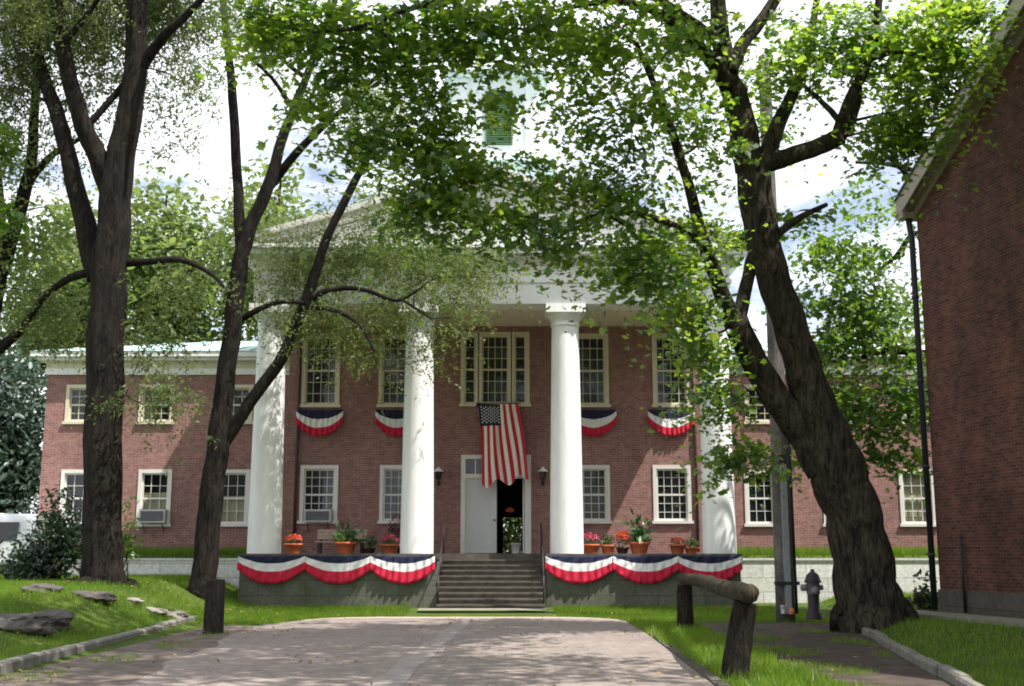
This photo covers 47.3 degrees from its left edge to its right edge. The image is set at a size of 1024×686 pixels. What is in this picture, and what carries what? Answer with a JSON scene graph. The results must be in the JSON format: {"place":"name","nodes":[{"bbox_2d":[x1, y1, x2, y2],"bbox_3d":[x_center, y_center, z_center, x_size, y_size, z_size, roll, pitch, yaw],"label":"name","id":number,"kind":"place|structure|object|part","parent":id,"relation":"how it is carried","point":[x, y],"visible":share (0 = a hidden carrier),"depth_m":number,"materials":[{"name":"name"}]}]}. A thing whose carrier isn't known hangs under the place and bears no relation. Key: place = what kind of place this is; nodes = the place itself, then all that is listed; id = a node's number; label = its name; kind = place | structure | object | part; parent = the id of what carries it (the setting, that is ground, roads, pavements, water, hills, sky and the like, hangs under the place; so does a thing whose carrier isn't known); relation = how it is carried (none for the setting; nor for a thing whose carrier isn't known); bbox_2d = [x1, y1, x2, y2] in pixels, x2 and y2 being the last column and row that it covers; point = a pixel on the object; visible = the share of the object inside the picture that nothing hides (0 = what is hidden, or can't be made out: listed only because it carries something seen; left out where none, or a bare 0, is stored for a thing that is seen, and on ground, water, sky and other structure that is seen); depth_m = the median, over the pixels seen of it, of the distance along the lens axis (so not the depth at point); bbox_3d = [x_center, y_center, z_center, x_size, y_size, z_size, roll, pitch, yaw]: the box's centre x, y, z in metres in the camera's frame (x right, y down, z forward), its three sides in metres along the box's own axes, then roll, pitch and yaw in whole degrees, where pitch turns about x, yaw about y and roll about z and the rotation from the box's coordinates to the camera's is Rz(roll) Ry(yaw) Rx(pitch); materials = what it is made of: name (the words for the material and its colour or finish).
{"place":"outdoors","nodes":[
{"label":"outdoors","id":0,"kind":"place"},
{"bbox_2d":[418,608,546,609],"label":"landing slab","id":1,"kind":"structure","parent":0,"point":[482,609],"depth_m":30.43,"materials":[{"name":"grey concrete"}]},
{"bbox_2d":[0,0,1008,529],"label":"sky","id":2,"kind":"structure","parent":0,"point":[255,113],"materials":[{"name":"white"}]},
{"bbox_2d":[0,545,1023,685],"bbox_3d":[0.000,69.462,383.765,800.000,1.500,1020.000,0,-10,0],"label":"ground","id":3,"kind":"structure","parent":0,"point":[825,609],"depth_m":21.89,"materials":[{"name":"green plant"}]},
{"bbox_2d":[0,280,45,402],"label":"bluish tree","id":4,"kind":"object","parent":3,"relation":"on","point":[39,368],"visible":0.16,"depth_m":56.57,"materials":[{"name":"green plant"}]},
{"bbox_2d":[0,321,47,513],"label":"bluish tree","id":5,"kind":"object","parent":3,"relation":"on","point":[21,434],"visible":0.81,"depth_m":47.39,"materials":[{"name":"green plant"}]},
{"bbox_2d":[0,612,55,635],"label":"rock","id":6,"kind":"object","parent":3,"relation":"on","point":[36,623],"visible":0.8,"depth_m":19.21,"materials":[{"name":"grey stone"}]},
{"bbox_2d":[0,511,73,564],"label":"parked van","id":7,"kind":"object","parent":3,"relation":"on","point":[17,522],"visible":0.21,"depth_m":34.66,"materials":[{"name":"paint"}]},
{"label":"rear window","id":8,"kind":"part","parent":7,"relation":"part of","materials":[{"name":"grey glass"}]},
{"bbox_2d":[0,479,81,580],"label":"shrub","id":9,"kind":"object","parent":3,"relation":"on","point":[36,559],"visible":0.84,"depth_m":28.76,"materials":[{"name":"green plant"}]},
{"bbox_2d":[20,583,63,592],"bbox_3d":[-9.447,4.966,23.510,0.841,0.279,0.677,0,-10,0],"label":"rock","id":10,"kind":"object","parent":3,"relation":"on","point":[45,586],"visible":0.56,"depth_m":23.33,"materials":[{"name":"grey stone"}]},
{"bbox_2d":[0,72,89,380],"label":"slender tree","id":11,"kind":"object","parent":3,"relation":"on","point":[13,227],"visible":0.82,"depth_m":30.91,"materials":[{"name":"green plant"}]},
{"bbox_2d":[34,609,74,631],"bbox_3d":[-8.153,4.892,20.478,0.992,0.457,0.908,0,-10,0],"label":"rock","id":12,"kind":"object","parent":3,"relation":"on","point":[61,618],"visible":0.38,"depth_m":20.33,"materials":[{"name":"grey stone"}]},
{"bbox_2d":[0,186,134,411],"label":"broadleaf tree","id":13,"kind":"object","parent":3,"relation":"on","point":[63,207],"visible":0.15,"depth_m":59.93,"materials":[{"name":"green plant"}]},
{"bbox_2d":[72,590,117,602],"bbox_3d":[-8.646,5.207,23.957,1.100,0.292,0.797,0,-10,0],"label":"rock","id":14,"kind":"object","parent":3,"relation":"on","point":[99,596],"visible":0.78,"depth_m":23.77,"materials":[{"name":"grey stone"}]},
{"bbox_2d":[0,616,198,674],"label":"kerb","id":15,"kind":"structure","parent":3,"relation":"on","point":[12,664],"depth_m":18.15,"materials":[{"name":"stone"}]},
{"bbox_2d":[0,558,238,588],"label":"retaining wall","id":16,"kind":"structure","parent":3,"relation":"on","point":[227,570],"depth_m":35.34,"materials":[{"name":"stone"}]},
{"bbox_2d":[0,0,265,587],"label":"forked tree","id":17,"kind":"object","parent":3,"relation":"on","point":[103,241],"visible":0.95,"depth_m":28.81,"materials":[{"name":"brown plant"}]},
{"bbox_2d":[122,496,143,577],"bbox_3d":[-9.306,4.751,28.256,0.803,2.147,0.847,0,-10,0],"label":"sapling","id":18,"kind":"object","parent":3,"relation":"on","point":[126,540],"visible":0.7,"depth_m":28.21,"materials":[{"name":"green plant"}]},
{"bbox_2d":[0,624,267,685],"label":"dirt margin","id":19,"kind":"object","parent":3,"relation":"on","point":[84,671],"visible":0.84,"depth_m":16.85,"materials":[{"name":"brown soil"}]},
{"bbox_2d":[126,597,144,604],"bbox_3d":[-8.247,5.617,25.425,0.529,0.178,0.482,0,-10,0],"label":"rock","id":20,"kind":"object","parent":3,"relation":"on","point":[137,601],"visible":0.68,"depth_m":25.29,"materials":[{"name":"grey stone"}]},
{"bbox_2d":[58,159,244,347],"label":"broadleaf tree","id":21,"kind":"object","parent":3,"relation":"on","point":[153,241],"visible":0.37,"depth_m":58.05,"materials":[{"name":"green plant"}]},
{"bbox_2d":[146,607,168,615],"bbox_3d":[-7.761,5.836,25.376,0.590,0.244,0.486,0,-10,0],"label":"rock","id":22,"kind":"object","parent":3,"relation":"on","point":[159,611],"visible":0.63,"depth_m":25.23,"materials":[{"name":"grey stone"}]},
{"bbox_2d":[167,610,188,617],"bbox_3d":[-7.436,6.044,25.846,0.597,0.282,0.493,-9,-13,40],"label":"rock","id":23,"kind":"object","parent":3,"relation":"on","point":[179,613],"visible":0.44,"depth_m":25.70,"materials":[{"name":"grey stone"}]},
{"bbox_2d":[203,579,224,633],"bbox_3d":[-5.965,5.350,23.424,0.346,1.210,0.347,0,-10,0],"label":"bollard","id":24,"kind":"object","parent":3,"relation":"on","point":[213,621],"visible":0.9,"depth_m":23.29,"materials":[{"name":"brown wood"}]},
{"bbox_2d":[192,149,331,340],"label":"broadleaf tree","id":25,"kind":"object","parent":3,"relation":"on","point":[280,206],"visible":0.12,"depth_m":62.55,"materials":[{"name":"green plant"}]},
{"bbox_2d":[160,0,548,599],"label":"slim tree","id":26,"kind":"object","parent":3,"relation":"on","point":[224,427],"visible":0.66,"depth_m":31.30,"materials":[{"name":"green plant"}]},
{"bbox_2d":[345,163,406,204],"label":"broadleaf tree","id":27,"kind":"object","parent":3,"relation":"on","point":[371,185],"visible":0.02,"depth_m":68.64,"materials":[{"name":"green plant"}]},
{"bbox_2d":[125,618,713,685],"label":"drive","id":28,"kind":"structure","parent":3,"relation":"on","point":[263,658],"depth_m":18.10,"materials":[{"name":"brick"}]},
{"bbox_2d":[364,621,468,685],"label":"cement strip","id":29,"kind":"object","parent":28,"relation":"on","point":[400,672],"visible":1,"depth_m":17.55,"materials":[{"name":"grey concrete"}]},
{"bbox_2d":[0,576,1011,685],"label":"dry leaves","id":30,"kind":"object","parent":28,"relation":"on","point":[68,667],"visible":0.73,"depth_m":20.53,"materials":[{"name":"brown plant"}]},
{"bbox_2d":[307,617,616,619],"bbox_3d":[-1.222,6.717,28.538,7.643,0.006,1.350,0,-10,0],"label":"drive edging","id":31,"kind":"object","parent":3,"relation":"on","point":[464,617],"visible":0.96,"depth_m":28.98,"materials":[{"name":"grey concrete"}]},
{"bbox_2d":[30,0,936,607],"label":"courthouse","id":32,"kind":"structure","parent":3,"relation":"on","point":[358,468],"depth_m":36.91,"materials":[{"name":"red brick"}]},
{"bbox_2d":[59,469,83,523],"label":"window","id":33,"kind":"structure","parent":32,"relation":"in","point":[69,478],"depth_m":37.83,"materials":[{"name":"paint"}]},
{"bbox_2d":[62,385,85,423],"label":"window","id":34,"kind":"structure","parent":32,"relation":"in","point":[74,393],"depth_m":38.29,"materials":[{"name":"beige paint"}]},
{"bbox_2d":[139,509,167,532],"bbox_3d":[-11.470,5.694,37.417,0.822,0.730,0.410,0,-10,0],"label":"air conditioner","id":35,"kind":"object","parent":32,"relation":"attached to","point":[153,515],"visible":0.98,"depth_m":37.26,"materials":[{"name":"plastic"}]},
{"bbox_2d":[134,469,172,526],"bbox_3d":[-11.525,5.040,37.948,1.184,1.834,0.655,0,-10,0],"label":"window","id":36,"kind":"structure","parent":32,"relation":"in","point":[154,489],"depth_m":37.83,"materials":[{"name":"paint"}]},
{"bbox_2d":[136,385,174,423],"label":"window","id":37,"kind":"structure","parent":32,"relation":"in","point":[164,416],"depth_m":38.28,"materials":[{"name":"beige paint"}]},
{"bbox_2d":[220,469,249,526],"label":"window","id":38,"kind":"structure","parent":32,"relation":"in","point":[235,513],"depth_m":37.81,"materials":[{"name":"paint"}]},
{"bbox_2d":[232,385,253,423],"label":"window","id":39,"kind":"structure","parent":32,"relation":"in","point":[241,391],"depth_m":38.34,"materials":[{"name":"beige paint"}]},
{"bbox_2d":[237,555,304,583],"bbox_3d":[-6.643,6.243,32.276,1.875,0.773,0.106,0,-10,0],"label":"bunting","id":40,"kind":"object","parent":32,"relation":"attached to","point":[270,569],"visible":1,"depth_m":32.29,"materials":[{"name":"multicoloured fabric"}]},
{"bbox_2d":[284,533,302,553],"bbox_3d":[-6.351,5.825,34.004,0.546,0.579,0.545,0,-10,0],"label":"flower pot","id":41,"kind":"object","parent":32,"relation":"on","point":[293,548],"visible":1,"depth_m":33.84,"materials":[{"name":"ceramic"}]},
{"bbox_2d":[297,465,338,523],"bbox_3d":[-6.062,4.750,36.745,1.294,1.824,0.185,0,-10,0],"label":"window","id":42,"kind":"structure","parent":32,"relation":"in","point":[318,483],"depth_m":36.82,"materials":[{"name":"paint"}]},
{"bbox_2d":[304,509,332,531],"bbox_3d":[-6.037,5.537,36.429,0.823,0.696,0.410,0,-10,0],"label":"air conditioner","id":43,"kind":"object","parent":32,"relation":"attached to","point":[317,515],"visible":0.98,"depth_m":36.27,"materials":[{"name":"plastic"}]},
{"bbox_2d":[296,409,342,436],"bbox_3d":[-6.090,2.525,36.977,1.502,0.864,0.109,0,-10,0],"label":"bunting","id":44,"kind":"object","parent":32,"relation":"attached to","point":[317,423],"visible":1,"depth_m":36.99,"materials":[{"name":"multicoloured fabric"}]},
{"bbox_2d":[300,333,340,406],"bbox_3d":[-6.106,0.872,37.438,1.316,2.390,0.185,0,-10,0],"label":"window","id":45,"kind":"structure","parent":32,"relation":"in","point":[314,392],"depth_m":37.44,"materials":[{"name":"glass"}]},
{"bbox_2d":[304,555,370,583],"bbox_3d":[-4.820,6.243,32.279,1.876,0.772,0.096,0,-10,0],"label":"bunting","id":46,"kind":"object","parent":32,"relation":"attached to","point":[338,569],"visible":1,"depth_m":32.29,"materials":[{"name":"multicoloured fabric"}]},
{"bbox_2d":[315,529,366,553],"bbox_3d":[-5.076,5.894,34.765,1.475,0.710,0.520,0,-10,0],"label":"porch bench","id":47,"kind":"object","parent":32,"relation":"on","point":[321,535],"visible":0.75,"depth_m":34.96,"materials":[{"name":"brown wood"}]},
{"bbox_2d":[332,516,364,553],"bbox_3d":[-4.757,5.545,34.062,0.991,1.149,1.119,1,-10,-8],"label":"flower pot","id":48,"kind":"object","parent":32,"relation":"on","point":[343,543],"visible":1,"depth_m":33.87,"materials":[{"name":"ceramic"}]},
{"bbox_2d":[362,535,377,553],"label":"flower pot","id":49,"kind":"object","parent":32,"relation":"on","point":[370,550],"visible":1,"depth_m":33.89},
{"bbox_2d":[375,410,403,436],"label":"bunting","id":50,"kind":"object","parent":32,"relation":"attached to","point":[390,422],"visible":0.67,"depth_m":36.99,"materials":[{"name":"multicoloured fabric"}]},
{"bbox_2d":[377,465,401,523],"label":"window","id":51,"kind":"structure","parent":32,"relation":"in","point":[390,475],"depth_m":36.80,"materials":[{"name":"paint"}]},
{"bbox_2d":[380,534,399,553],"bbox_3d":[-3.549,5.826,34.005,0.586,0.578,0.586,0,-10,0],"label":"flower pot","id":52,"kind":"object","parent":32,"relation":"on","point":[388,548],"visible":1,"depth_m":33.84,"materials":[{"name":"ceramic"}]},
{"bbox_2d":[376,333,405,406],"bbox_3d":[-3.661,0.872,37.438,1.293,2.390,0.185,0,-10,0],"label":"window","id":53,"kind":"structure","parent":32,"relation":"in","point":[394,400],"depth_m":37.47,"materials":[{"name":"glass"}]},
{"bbox_2d":[387,514,400,553],"bbox_3d":[-3.474,5.695,34.943,0.537,1.165,0.524,10,-14,-43],"label":"flower pot","id":54,"kind":"object","parent":32,"relation":"on","point":[394,530],"visible":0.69,"depth_m":34.85,"materials":[{"name":"plant"}]},
{"bbox_2d":[369,555,434,583],"bbox_3d":[-3.027,6.251,32.274,1.815,0.789,0.109,0,-10,0],"label":"bunting","id":55,"kind":"object","parent":32,"relation":"attached to","point":[403,569],"visible":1,"depth_m":32.29,"materials":[{"name":"multicoloured fabric"}]},
{"bbox_2d":[434,466,443,484],"bbox_3d":[-2.304,4.161,36.665,0.316,0.580,0.316,-10,-14,44],"label":"wall lantern","id":56,"kind":"object","parent":32,"relation":"attached to","point":[438,470],"depth_m":36.61,"materials":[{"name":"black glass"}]},
{"bbox_2d":[459,332,478,406],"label":"window","id":57,"kind":"structure","parent":32,"relation":"in","point":[469,378],"depth_m":37.47,"materials":[{"name":"beige paint"}]},
{"bbox_2d":[465,479,496,552],"bbox_3d":[-0.971,5.406,36.654,0.980,2.307,0.133,0,-10,0],"label":"door","id":58,"kind":"structure","parent":32,"relation":"in","point":[480,501],"depth_m":36.66,"materials":[{"name":"white wood"}]},
{"bbox_2d":[476,332,511,405],"bbox_3d":[-0.544,0.837,37.444,1.188,2.415,0.185,0,-10,0],"label":"window","id":59,"kind":"structure","parent":32,"relation":"in","point":[495,382],"depth_m":37.50,"materials":[{"name":"beige paint"}]},
{"bbox_2d":[476,403,527,487],"bbox_3d":[-0.316,3.188,36.646,1.645,2.701,0.553,0,-10,0],"label":"flag","id":60,"kind":"object","parent":32,"relation":"attached to","point":[504,457],"visible":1,"depth_m":36.55,"materials":[{"name":"multicoloured fabric"}]},
{"bbox_2d":[505,507,513,511],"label":"pendant lamp","id":61,"kind":"object","parent":32,"relation":"hanging from","point":[509,509],"visible":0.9,"depth_m":40.50,"materials":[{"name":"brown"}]},
{"bbox_2d":[510,543,520,552],"bbox_3d":[0.115,6.454,36.788,0.360,0.310,0.355,0,-10,0],"label":"bucket","id":62,"kind":"object","parent":32,"relation":"on","point":[515,547],"visible":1,"depth_m":36.66,"materials":[{"name":"white plastic"}]},
{"bbox_2d":[512,332,530,406],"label":"window","id":63,"kind":"structure","parent":32,"relation":"in","point":[520,340],"depth_m":37.48,"materials":[{"name":"beige paint"}]},
{"bbox_2d":[522,479,523,552],"bbox_3d":[0.361,5.506,37.217,0.050,2.307,0.890,0,-10,0],"label":"door","id":64,"kind":"structure","parent":32,"relation":"in","point":[523,479],"depth_m":36.98,"materials":[{"name":"white wood"}]},
{"bbox_2d":[538,467,547,484],"bbox_3d":[0.968,4.161,36.665,0.316,0.580,0.316,-10,-14,44],"label":"wall lantern","id":65,"kind":"object","parent":32,"relation":"attached to","point":[542,470],"depth_m":36.60,"materials":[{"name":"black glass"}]},
{"bbox_2d":[545,555,612,583],"bbox_3d":[1.865,6.242,32.277,1.918,0.771,0.100,0,-10,0],"label":"bunting","id":66,"kind":"object","parent":32,"relation":"attached to","point":[579,569],"visible":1,"depth_m":32.29,"materials":[{"name":"multicoloured fabric"}]},
{"bbox_2d":[583,532,599,553],"bbox_3d":[2.252,5.789,34.012,0.586,0.653,0.586,0,-10,0],"label":"flower pot","id":67,"kind":"object","parent":32,"relation":"on","point":[590,548],"visible":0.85,"depth_m":33.80,"materials":[{"name":"ceramic"}]},
{"bbox_2d":[579,333,610,406],"bbox_3d":[2.503,0.872,37.438,1.270,2.390,0.185,0,-10,0],"label":"window","id":68,"kind":"structure","parent":32,"relation":"in","point":[593,347],"depth_m":37.50,"materials":[{"name":"glass"}]},
{"bbox_2d":[582,465,611,523],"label":"window","id":69,"kind":"structure","parent":32,"relation":"in","point":[595,478],"depth_m":36.80,"materials":[{"name":"paint"}]},
{"bbox_2d":[581,409,616,436],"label":"bunting","id":70,"kind":"object","parent":32,"relation":"attached to","point":[594,423],"visible":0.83,"depth_m":36.99,"materials":[{"name":"multicoloured fabric"}]},
{"bbox_2d":[600,535,615,553],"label":"flower pot","id":71,"kind":"object","parent":32,"relation":"on","point":[608,548],"visible":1,"depth_m":33.87,"materials":[{"name":"ceramic"}]},
{"bbox_2d":[613,531,630,553],"bbox_3d":[3.208,5.782,34.020,0.564,0.668,0.551,0,-10,0],"label":"flower pot","id":72,"kind":"object","parent":32,"relation":"on","point":[622,550],"visible":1,"depth_m":33.86,"materials":[{"name":"ceramic"}]},
{"bbox_2d":[615,508,654,553],"bbox_3d":[3.609,5.442,34.042,1.139,1.347,1.061,-3,-11,18],"label":"flower pot","id":73,"kind":"object","parent":32,"relation":"on","point":[641,541],"visible":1,"depth_m":33.87,"materials":[{"name":"ceramic"}]},
{"bbox_2d":[613,555,678,583],"bbox_3d":[3.687,6.244,32.276,1.833,0.774,0.107,0,-10,0],"label":"bunting","id":74,"kind":"object","parent":32,"relation":"attached to","point":[645,569],"visible":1,"depth_m":32.29,"materials":[{"name":"multicoloured fabric"}]},
{"bbox_2d":[648,409,694,435],"bbox_3d":[5.044,2.521,36.979,1.506,0.855,0.107,0,-10,0],"label":"bunting","id":75,"kind":"object","parent":32,"relation":"attached to","point":[659,425],"visible":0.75,"depth_m":36.98,"materials":[{"name":"multicoloured fabric"}]},
{"bbox_2d":[652,333,692,406],"bbox_3d":[5.088,0.872,37.438,1.293,2.390,0.185,0,-10,0],"label":"window","id":76,"kind":"structure","parent":32,"relation":"in","point":[659,379],"depth_m":37.46,"materials":[{"name":"beige paint"}]},
{"bbox_2d":[652,465,693,523],"bbox_3d":[5.028,4.750,36.745,1.294,1.824,0.185,0,-10,0],"label":"window","id":77,"kind":"structure","parent":32,"relation":"in","point":[664,476],"depth_m":36.78,"materials":[{"name":"paint"}]},
{"bbox_2d":[669,536,685,553],"bbox_3d":[4.802,5.865,33.998,0.496,0.498,0.496,0,-10,0],"label":"flower pot","id":78,"kind":"object","parent":32,"relation":"on","point":[677,547],"visible":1,"depth_m":33.84,"materials":[{"name":"ceramic"}]},
{"bbox_2d":[684,537,698,553],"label":"flower pot","id":79,"kind":"object","parent":32,"relation":"on","point":[690,549],"visible":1,"depth_m":33.89,"materials":[{"name":"ceramic"}]},
{"bbox_2d":[678,555,742,579],"bbox_3d":[5.458,6.246,32.278,1.814,0.778,0.101,0,-10,0],"label":"bunting","id":80,"kind":"object","parent":32,"relation":"attached to","point":[724,567],"visible":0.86,"depth_m":32.30,"materials":[{"name":"multicoloured fabric"}]},
{"bbox_2d":[744,385,769,423],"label":"window","id":81,"kind":"structure","parent":32,"relation":"in","point":[764,418],"depth_m":38.28,"materials":[{"name":"beige paint"}]},
{"bbox_2d":[744,470,772,526],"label":"window","id":82,"kind":"structure","parent":32,"relation":"in","point":[755,516],"depth_m":37.74,"materials":[{"name":"paint"}]},
{"bbox_2d":[902,386,928,423],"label":"window","id":83,"kind":"structure","parent":32,"relation":"in","point":[925,390],"depth_m":38.31,"materials":[{"name":"beige paint"}]},
{"bbox_2d":[898,469,935,526],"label":"window","id":84,"kind":"structure","parent":32,"relation":"in","point":[913,512],"depth_m":37.78,"materials":[{"name":"paint"}]},
{"bbox_2d":[503,517,521,552],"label":"garden shrub","id":85,"kind":"object","parent":3,"relation":"on","point":[512,533],"visible":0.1,"depth_m":50.34,"materials":[{"name":"green plant"}]},
{"bbox_2d":[188,0,1021,633],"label":"maple tree","id":86,"kind":"object","parent":3,"relation":"on","point":[804,412],"visible":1,"depth_m":22.44,"materials":[{"name":"green plant"}]},
{"bbox_2d":[636,623,730,685],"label":"kerb","id":87,"kind":"structure","parent":3,"relation":"on","point":[708,675],"depth_m":16.12,"materials":[{"name":"stone"}]},
{"bbox_2d":[677,573,758,679],"bbox_3d":[3.311,4.672,19.828,0.550,1.457,10.343,-1,-10,5],"label":"log barrier","id":88,"kind":"object","parent":3,"relation":"on","point":[743,596],"visible":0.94,"depth_m":15.12,"materials":[{"name":"brown wood"}]},
{"bbox_2d":[758,54,799,621],"bbox_3d":[6.387,-0.400,28.453,0.560,14.000,0.577,0,-10,0],"label":"utility pole","id":89,"kind":"object","parent":3,"relation":"on","point":[786,582],"visible":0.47,"depth_m":27.54,"materials":[{"name":"grey wood"}]},
{"bbox_2d":[780,605,785,613],"bbox_3d":[6.200,6.091,26.745,0.140,0.180,0.140,0,-10,0],"label":"paper cup","id":90,"kind":"object","parent":3,"relation":"on","point":[783,609],"visible":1,"depth_m":26.70,"materials":[{"name":"white paper"}]},
{"bbox_2d":[788,608,793,614],"bbox_3d":[6.385,6.126,26.739,0.140,0.150,0.133,0,-10,0],"label":"utility marker","id":91,"kind":"object","parent":3,"relation":"on","point":[791,611],"visible":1,"depth_m":26.68,"materials":[{"name":"orange plastic"}]},
{"bbox_2d":[800,569,822,619],"bbox_3d":[6.777,5.663,26.384,0.490,1.108,0.437,0,-10,0],"label":"fire hydrant","id":92,"kind":"object","parent":3,"relation":"on","point":[812,587],"visible":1,"depth_m":26.30,"materials":[{"name":"grey metal"}]},
{"bbox_2d":[741,558,939,602],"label":"retaining wall","id":93,"kind":"structure","parent":3,"relation":"on","point":[759,573],"depth_m":35.30,"materials":[{"name":"stone"}]},
{"bbox_2d":[753,151,932,512],"bbox_3d":[9.234,0.774,30.288,6.292,12.546,3.737,0,-10,0],"label":"young tree","id":94,"kind":"object","parent":3,"relation":"on","point":[855,304],"visible":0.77,"depth_m":30.14,"materials":[{"name":"green plant"}]},
{"bbox_2d":[808,282,923,346],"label":"broadleaf tree","id":95,"kind":"object","parent":3,"relation":"on","point":[902,330],"visible":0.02,"depth_m":65.91,"materials":[{"name":"green plant"}]},
{"bbox_2d":[862,627,983,685],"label":"kerb","id":96,"kind":"structure","parent":3,"relation":"on","point":[951,675],"depth_m":16.21,"materials":[{"name":"concrete"}]},
{"bbox_2d":[907,568,938,610],"bbox_3d":[9.564,6.062,27.021,1.003,1.690,1.103,-9,-14,41],"label":"corner bush","id":97,"kind":"object","parent":3,"relation":"on","point":[921,597],"visible":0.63,"depth_m":26.95,"materials":[{"name":"green plant"}]},
{"bbox_2d":[894,0,1023,618],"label":"brick house","id":98,"kind":"structure","parent":3,"relation":"on","point":[971,259],"depth_m":25.42,"materials":[{"name":"brick"}]},
{"bbox_2d":[695,622,951,685],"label":"path","id":99,"kind":"structure","parent":0,"point":[890,667],"depth_m":18.48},
{"bbox_2d":[916,610,1023,627],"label":"pavement","id":100,"kind":"structure","parent":0,"point":[966,617],"depth_m":23.12,"materials":[{"name":"grey concrete"}]}
]}

